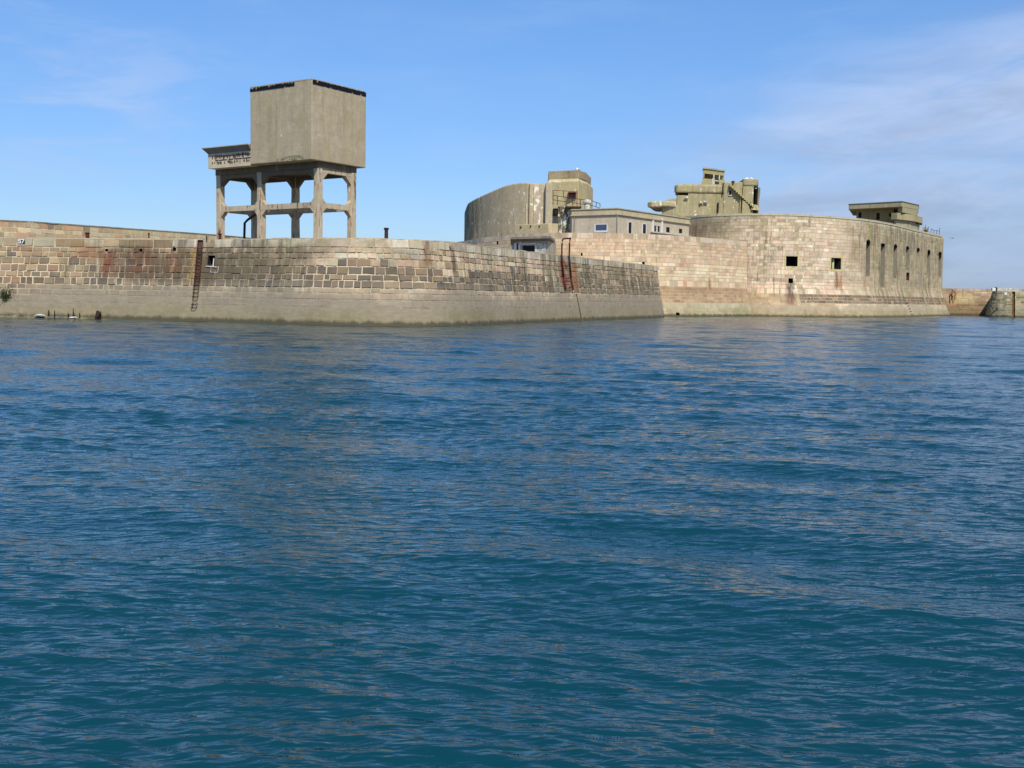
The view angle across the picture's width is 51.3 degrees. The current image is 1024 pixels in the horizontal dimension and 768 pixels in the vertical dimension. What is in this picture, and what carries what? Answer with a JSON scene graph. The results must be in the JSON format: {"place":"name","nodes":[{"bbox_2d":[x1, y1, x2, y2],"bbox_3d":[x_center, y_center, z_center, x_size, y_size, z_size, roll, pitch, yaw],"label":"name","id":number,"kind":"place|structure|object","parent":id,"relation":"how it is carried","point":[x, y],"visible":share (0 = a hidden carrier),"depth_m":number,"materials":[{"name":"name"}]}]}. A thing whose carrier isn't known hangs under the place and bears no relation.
{"place":"outdoors","nodes":[
{"label":"outdoors","id":0,"kind":"place"},
{"bbox_2d":[201,78,365,238],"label":"water tower","id":1,"kind":"structure","parent":0,"point":[303,130],"depth_m":91.90,"materials":[{"name":"concrete"}]},
{"bbox_2d":[0,315,1023,767],"bbox_3d":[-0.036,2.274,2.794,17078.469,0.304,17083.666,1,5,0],"label":"sea","id":2,"kind":"structure","parent":0,"point":[716,543],"depth_m":10.91,"materials":[{"name":"liquid"}]},
{"bbox_2d":[0,237,664,326],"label":"quay wall","id":3,"kind":"structure","parent":2,"relation":"in","point":[366,282],"depth_m":90.84,"materials":[{"name":"stone"}]},
{"bbox_2d":[0,285,16,302],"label":"plant","id":4,"kind":"object","parent":3,"relation":"attached to","point":[5,295],"depth_m":92.34,"materials":[{"name":"green plant"}]},
{"bbox_2d":[0,314,93,318],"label":"rubble shelf","id":5,"kind":"object","parent":3,"relation":"attached to","point":[15,316],"visible":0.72,"depth_m":91.77,"materials":[{"name":"stone"}]},
{"bbox_2d":[94,310,100,319],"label":"timber stump","id":6,"kind":"object","parent":5,"relation":"on","point":[97,315],"visible":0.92,"depth_m":91.19,"materials":[{"name":"brown wood"}]},
{"bbox_2d":[0,220,250,262],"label":"parapet wall","id":7,"kind":"structure","parent":3,"relation":"on","point":[21,229],"depth_m":128.25,"materials":[{"name":"stone"}]},
{"bbox_2d":[191,236,206,308],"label":"iron ladder","id":8,"kind":"object","parent":3,"relation":"attached to","point":[197,274],"visible":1,"depth_m":89.97,"materials":[{"name":"brown metal"}]},
{"bbox_2d":[384,228,388,237],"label":"bollard","id":9,"kind":"object","parent":3,"relation":"on","point":[386,233],"visible":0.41,"depth_m":85.72,"materials":[{"name":"metal"}]},
{"bbox_2d":[510,236,555,253],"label":"pillbox","id":10,"kind":"structure","parent":3,"relation":"on","point":[543,244],"depth_m":142.14,"materials":[{"name":"concrete"}]},
{"bbox_2d":[514,243,536,251],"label":"window frame","id":11,"kind":"structure","parent":10,"relation":"in","point":[527,248],"depth_m":142.67,"materials":[{"name":"white paint"}]},
{"bbox_2d":[561,237,573,289],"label":"hooped ladder","id":12,"kind":"object","parent":3,"relation":"attached to","point":[563,268],"visible":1,"depth_m":113.00,"materials":[{"name":"metal"}]},
{"bbox_2d":[458,233,750,316],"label":"battery wall","id":13,"kind":"structure","parent":2,"relation":"in","point":[702,276],"depth_m":154.58,"materials":[{"name":"stone"}]},
{"bbox_2d":[464,182,552,240],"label":"gun bunker","id":14,"kind":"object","parent":13,"relation":"on","point":[503,211],"visible":0.52,"depth_m":169.50,"materials":[{"name":"concrete"}]},
{"bbox_2d":[514,223,557,234],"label":"concrete wall","id":15,"kind":"structure","parent":13,"relation":"on","point":[536,228],"depth_m":156.24,"materials":[{"name":"beige concrete"}]},
{"bbox_2d":[548,170,592,232],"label":"lookout tower","id":16,"kind":"structure","parent":13,"relation":"on","point":[578,182],"depth_m":164.30,"materials":[{"name":"concrete"}]},
{"bbox_2d":[568,192,575,198],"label":"window frame","id":17,"kind":"structure","parent":16,"relation":"in","point":[570,194],"depth_m":163.31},
{"bbox_2d":[553,190,599,208],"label":"balcony railing","id":18,"kind":"object","parent":16,"relation":"on","point":[573,207],"visible":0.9,"depth_m":156.89,"materials":[{"name":"metal"}]},
{"bbox_2d":[568,208,690,235],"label":"guard house","id":19,"kind":"structure","parent":13,"relation":"on","point":[608,220],"depth_m":155.05,"materials":[{"name":"white paint"}]},
{"bbox_2d":[583,199,591,208],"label":"vent cowl","id":20,"kind":"object","parent":19,"relation":"on","point":[586,202],"visible":0.94,"depth_m":157.49,"materials":[{"name":"paint"}]},
{"bbox_2d":[594,224,607,232],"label":"window","id":21,"kind":"structure","parent":19,"relation":"in","point":[597,227],"depth_m":152.97,"materials":[{"name":"blue glass"}]},
{"bbox_2d":[627,222,631,233],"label":"window","id":22,"kind":"structure","parent":19,"relation":"in","point":[629,230],"depth_m":154.51,"materials":[{"name":"black glass"}]},
{"bbox_2d":[642,223,646,233],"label":"window","id":23,"kind":"structure","parent":19,"relation":"in","point":[644,226],"depth_m":157.82,"materials":[{"name":"black glass"}]},
{"bbox_2d":[686,213,949,317],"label":"round fort","id":24,"kind":"structure","parent":2,"relation":"in","point":[803,265],"depth_m":170.57,"materials":[{"name":"stone"}]},
{"bbox_2d":[648,179,759,216],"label":"stepped casemate","id":25,"kind":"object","parent":24,"relation":"on","point":[741,196],"visible":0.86,"depth_m":176.13,"materials":[{"name":"concrete"}]},
{"bbox_2d":[702,167,724,184],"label":"lookout cabin","id":26,"kind":"object","parent":25,"relation":"on","point":[712,176],"visible":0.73,"depth_m":180.66,"materials":[{"name":"concrete"}]},
{"bbox_2d":[786,255,797,265],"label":"gun window","id":27,"kind":"structure","parent":24,"relation":"in","point":[790,260],"depth_m":168.99,"materials":[{"name":"black"}]},
{"bbox_2d":[831,256,840,268],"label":"gun window","id":28,"kind":"structure","parent":24,"relation":"in","point":[837,261],"depth_m":171.86,"materials":[{"name":"black"}]},
{"bbox_2d":[848,201,922,229],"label":"command post","id":29,"kind":"object","parent":24,"relation":"on","point":[903,213],"visible":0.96,"depth_m":202.58,"materials":[{"name":"concrete"}]},
{"bbox_2d":[942,288,1023,315],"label":"breakwater wall","id":30,"kind":"structure","parent":2,"relation":"in","point":[970,302],"depth_m":230.61,"materials":[{"name":"stone"}]},
{"bbox_2d":[985,291,1023,317],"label":"round bastion","id":31,"kind":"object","parent":2,"relation":"in","point":[1009,304],"visible":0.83,"depth_m":207.51,"materials":[{"name":"stone"}]},
{"bbox_2d":[997,288,1021,290],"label":"stone kerb","id":32,"kind":"structure","parent":31,"relation":"on","point":[1008,289],"depth_m":212.29,"materials":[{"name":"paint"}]},
{"bbox_2d":[0,0,1023,288],"label":"sky","id":33,"kind":"structure","parent":0,"point":[109,108],"materials":[{"name":"blue"}]}
]}

